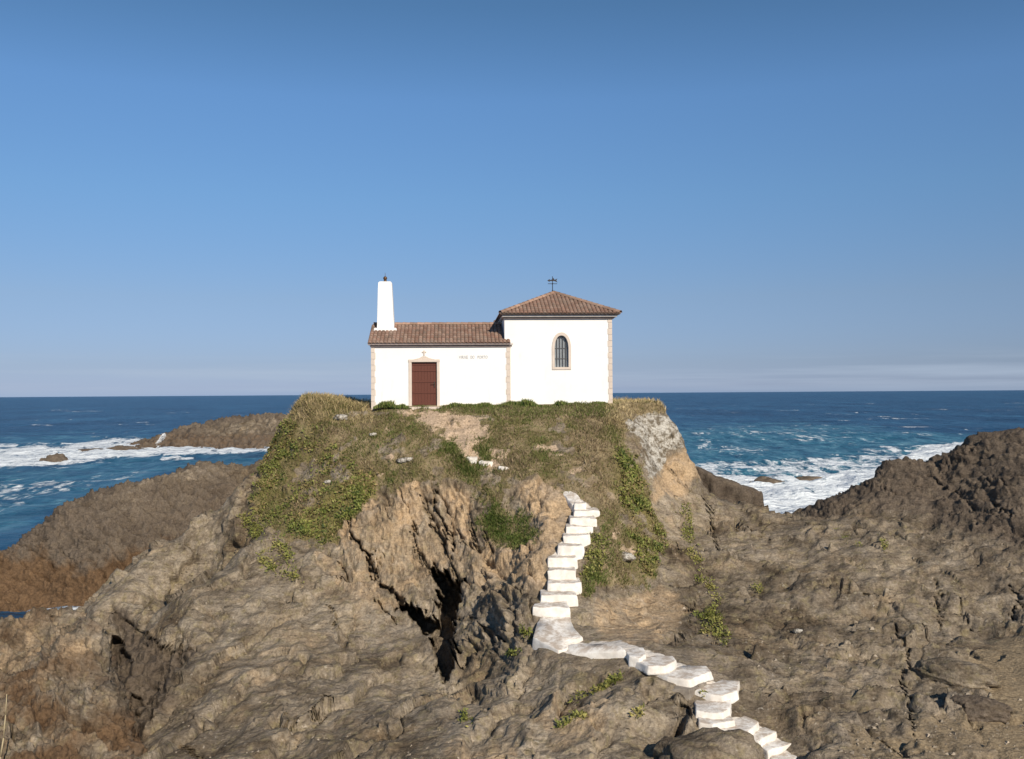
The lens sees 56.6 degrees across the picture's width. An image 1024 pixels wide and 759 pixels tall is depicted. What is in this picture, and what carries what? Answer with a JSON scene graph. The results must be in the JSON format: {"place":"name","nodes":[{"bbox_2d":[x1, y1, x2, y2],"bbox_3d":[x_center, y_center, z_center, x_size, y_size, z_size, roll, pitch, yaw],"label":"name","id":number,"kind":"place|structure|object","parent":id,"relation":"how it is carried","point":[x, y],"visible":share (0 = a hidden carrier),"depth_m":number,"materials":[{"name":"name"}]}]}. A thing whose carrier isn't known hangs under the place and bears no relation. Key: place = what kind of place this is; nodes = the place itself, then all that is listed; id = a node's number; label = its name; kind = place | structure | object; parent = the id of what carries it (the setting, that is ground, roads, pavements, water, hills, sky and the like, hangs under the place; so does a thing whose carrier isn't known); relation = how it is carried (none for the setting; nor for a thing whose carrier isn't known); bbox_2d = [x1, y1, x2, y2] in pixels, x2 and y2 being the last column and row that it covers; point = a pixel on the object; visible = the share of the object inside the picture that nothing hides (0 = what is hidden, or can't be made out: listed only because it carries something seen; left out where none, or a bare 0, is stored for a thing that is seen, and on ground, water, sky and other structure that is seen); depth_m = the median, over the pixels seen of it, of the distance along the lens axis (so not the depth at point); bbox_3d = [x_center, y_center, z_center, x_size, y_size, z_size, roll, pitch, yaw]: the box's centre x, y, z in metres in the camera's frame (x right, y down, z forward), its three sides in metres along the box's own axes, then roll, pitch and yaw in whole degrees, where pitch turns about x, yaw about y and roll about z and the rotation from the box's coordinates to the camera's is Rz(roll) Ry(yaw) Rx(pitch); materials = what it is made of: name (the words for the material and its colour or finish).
{"place":"outdoors","nodes":[
{"label":"outdoors","id":0,"kind":"place"},
{"bbox_2d":[0,390,1023,618],"bbox_3d":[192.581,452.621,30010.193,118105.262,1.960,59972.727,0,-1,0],"label":"sea","id":1,"kind":"structure","parent":0,"point":[839,441],"depth_m":264.57,"materials":[{"name":"liquid"}]},
{"bbox_2d":[44,453,67,461],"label":"sea rock","id":2,"kind":"object","parent":1,"relation":"in","point":[57,457],"visible":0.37,"depth_m":172.10,"materials":[{"name":"brown stone"}]},
{"bbox_2d":[78,448,112,451],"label":"sea rock","id":3,"kind":"object","parent":1,"relation":"in","point":[82,450],"visible":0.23,"depth_m":205.61,"materials":[{"name":"stone"}]},
{"bbox_2d":[107,445,143,449],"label":"sea rock","id":4,"kind":"object","parent":1,"relation":"in","point":[119,447],"visible":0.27,"depth_m":208.23,"materials":[{"name":"brown stone"}]},
{"bbox_2d":[157,433,165,442],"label":"sea spray","id":5,"kind":"object","parent":1,"relation":"on","point":[162,437],"visible":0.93,"depth_m":220.56,"materials":[{"name":"white liquid"}]},
{"bbox_2d":[127,412,289,448],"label":"rocky islet","id":6,"kind":"object","parent":1,"relation":"in","point":[257,431],"visible":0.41,"depth_m":226.36,"materials":[{"name":"brown stone"}]},
{"bbox_2d":[696,466,763,506],"bbox_3d":[13.373,10.135,59.891,5.124,9.550,5.680,0,-1,0],"label":"sea stack","id":7,"kind":"object","parent":1,"relation":"in","point":[731,491],"visible":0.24,"depth_m":58.38,"materials":[{"name":"brown stone"}]},
{"bbox_2d":[750,476,784,483],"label":"sea rock","id":8,"kind":"object","parent":1,"relation":"in","point":[765,479],"visible":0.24,"depth_m":119.78,"materials":[{"name":"brown stone"}]},
{"bbox_2d":[796,476,821,480],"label":"sea rock","id":9,"kind":"object","parent":1,"relation":"in","point":[809,478],"visible":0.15,"depth_m":128.05,"materials":[{"name":"stone"}]},
{"bbox_2d":[0,0,1023,396],"label":"sky","id":10,"kind":"structure","parent":0,"point":[198,197],"materials":[{"name":"blue"}]},
{"bbox_2d":[76,396,1023,758],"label":"rocky ground","id":11,"kind":"structure","parent":0,"point":[394,616],"depth_m":37.97,"materials":[{"name":"brown stone"}]},
{"bbox_2d":[0,605,147,758],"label":"foreground rock","id":12,"kind":"object","parent":11,"relation":"on","point":[63,687],"visible":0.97,"depth_m":30.79,"materials":[{"name":"brown stone"}]},
{"bbox_2d":[0,694,6,758],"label":"reed stalk","id":13,"kind":"object","parent":12,"relation":"on","point":[4,729],"visible":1,"depth_m":26.45,"materials":[{"name":"beige plant"}]},
{"bbox_2d":[0,459,262,611],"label":"rocky headland","id":14,"kind":"structure","parent":11,"relation":"on","point":[77,551],"depth_m":56.86,"materials":[{"name":"brown stone"}]},
{"bbox_2d":[333,414,346,420],"bbox_3d":[-8.805,1.973,48.925,0.850,0.396,0.675,0,-1,0],"label":"stone","id":15,"kind":"object","parent":11,"relation":"on","point":[342,417],"visible":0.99,"depth_m":48.72,"materials":[{"name":"white stone"}]},
{"bbox_2d":[373,400,408,408],"bbox_3d":[-6.293,1.282,49.428,1.861,0.492,0.884,0,-1,-3],"label":"weed clump","id":16,"kind":"object","parent":11,"relation":"on","point":[387,404],"visible":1,"depth_m":49.27,"materials":[{"name":"green plant"}]},
{"bbox_2d":[396,458,405,462],"bbox_3d":[-5.301,3.903,45.720,0.638,0.288,0.480,0,-1,0],"label":"stone","id":17,"kind":"object","parent":11,"relation":"on","point":[400,460],"visible":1,"depth_m":45.55,"materials":[{"name":"grey stone"}]},
{"bbox_2d":[404,457,412,461],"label":"stone","id":18,"kind":"object","parent":11,"relation":"on","point":[406,459],"visible":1,"depth_m":45.54,"materials":[{"name":"white stone"}]},
{"bbox_2d":[249,417,668,575],"bbox_3d":[-4.243,5.258,46.213,23.792,6.789,8.663,-1,-1,17],"label":"ice plant","id":19,"kind":"object","parent":11,"relation":"on","point":[358,489],"visible":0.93,"depth_m":45.20,"materials":[{"name":"green plant"}]},
{"bbox_2d":[246,393,672,597],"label":"grass","id":20,"kind":"structure","parent":11,"relation":"on","point":[576,421],"depth_m":45.85,"materials":[{"name":"green plant"}]},
{"bbox_2d":[445,402,495,407],"bbox_3d":[-2.155,1.332,49.750,2.671,0.344,0.787,0,-1,-3],"label":"weed clump","id":21,"kind":"object","parent":11,"relation":"on","point":[471,405],"visible":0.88,"depth_m":49.53,"materials":[{"name":"green plant"}]},
{"bbox_2d":[467,456,477,462],"bbox_3d":[-1.895,3.897,45.335,0.547,0.472,0.484,-1,-1,14],"label":"painted stone","id":22,"kind":"object","parent":11,"relation":"on","point":[474,459],"visible":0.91,"depth_m":45.13,"materials":[{"name":"white stone"}]},
{"bbox_2d":[282,390,665,424],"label":"dry grass","id":23,"kind":"structure","parent":11,"relation":"on","point":[368,402],"depth_m":49.94,"materials":[{"name":"plant"}]},
{"bbox_2d":[479,460,492,466],"bbox_3d":[-1.195,4.043,45.146,0.708,0.490,0.459,-1,-1,14],"label":"painted stone","id":24,"kind":"object","parent":11,"relation":"on","point":[486,462],"visible":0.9,"depth_m":44.95,"materials":[{"name":"white stone"}]},
{"bbox_2d":[367,276,621,409],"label":"chapel","id":25,"kind":"structure","parent":11,"relation":"on","point":[552,346],"depth_m":50.60,"materials":[{"name":"white paint"}]},
{"bbox_2d":[412,362,436,404],"bbox_3d":[-4.619,0.276,50.067,1.305,2.367,0.166,0,-1,-3],"label":"door","id":26,"kind":"structure","parent":25,"relation":"in","point":[421,380],"depth_m":50.10,"materials":[{"name":"red wood"}]},
{"bbox_2d":[552,332,570,369],"bbox_3d":[2.644,-1.526,50.721,1.020,1.990,0.100,0,-1,-4],"label":"window frame","id":27,"kind":"structure","parent":25,"relation":"in","point":[561,333],"depth_m":50.67,"materials":[{"name":"stone"}]},
{"bbox_2d":[555,336,567,366],"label":"window","id":28,"kind":"structure","parent":25,"relation":"in","point":[561,346],"depth_m":50.90,"materials":[{"name":"grey glass"}]},
{"bbox_2d":[405,399,618,596],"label":"green grass","id":29,"kind":"structure","parent":11,"relation":"on","point":[499,532],"depth_m":44.93,"materials":[{"name":"green plant"}]},
{"bbox_2d":[498,398,541,406],"bbox_3d":[0.394,1.216,49.949,2.358,0.546,0.913,0,-1,-3],"label":"weed clump","id":30,"kind":"object","parent":11,"relation":"on","point":[523,403],"visible":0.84,"depth_m":49.74,"materials":[{"name":"green plant"}]},
{"bbox_2d":[237,501,888,727],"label":"plants","id":31,"kind":"object","parent":11,"relation":"on","point":[609,680],"visible":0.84,"depth_m":38.30,"materials":[{"name":"green plant"}]},
{"bbox_2d":[551,400,578,405],"bbox_3d":[2.926,1.269,50.306,1.852,0.418,0.789,0,-1,-3],"label":"weed clump","id":32,"kind":"object","parent":11,"relation":"on","point":[558,402],"visible":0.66,"depth_m":50.11,"materials":[{"name":"green plant"}]},
{"bbox_2d":[532,491,625,658],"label":"stone staircase","id":33,"kind":"structure","parent":11,"relation":"on","point":[556,631],"depth_m":35.47,"materials":[{"name":"white stone"}]},
{"bbox_2d":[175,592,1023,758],"bbox_3d":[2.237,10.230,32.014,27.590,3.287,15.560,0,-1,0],"label":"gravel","id":34,"kind":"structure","parent":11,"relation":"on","point":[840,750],"depth_m":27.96,"materials":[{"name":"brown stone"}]},
{"bbox_2d":[622,552,635,561],"bbox_3d":[4.710,7.396,39.578,0.896,0.419,0.682,0,-1,0],"label":"stone","id":35,"kind":"object","parent":11,"relation":"on","point":[627,556],"visible":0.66,"depth_m":39.33,"materials":[{"name":"white stone"}]},
{"bbox_2d":[653,727,763,758],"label":"boulder","id":36,"kind":"object","parent":11,"relation":"on","point":[710,743],"visible":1,"depth_m":25.10,"materials":[{"name":"stone"}]},
{"bbox_2d":[626,647,796,758],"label":"stone staircase","id":37,"kind":"structure","parent":11,"relation":"on","point":[713,709],"depth_m":28.91,"materials":[{"name":"white stone"}]},
{"bbox_2d":[793,628,802,633],"bbox_3d":[10.509,9.249,34.944,0.401,0.185,0.306,0,-1,0],"label":"stone","id":38,"kind":"object","parent":11,"relation":"on","point":[796,630],"visible":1,"depth_m":34.85,"materials":[{"name":"white stone"}]},
{"bbox_2d":[910,657,1001,689],"bbox_3d":[14.283,9.576,30.622,2.623,1.192,1.796,0,-1,0],"label":"boulder","id":39,"kind":"object","parent":11,"relation":"on","point":[946,671],"visible":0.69,"depth_m":30.14,"materials":[{"name":"stone"}]},
{"bbox_2d":[942,694,1012,722],"bbox_3d":[13.913,9.919,28.567,1.953,0.898,1.422,0,-1,0],"label":"boulder","id":40,"kind":"object","parent":11,"relation":"on","point":[977,708],"visible":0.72,"depth_m":28.08,"materials":[{"name":"stone"}]}
]}

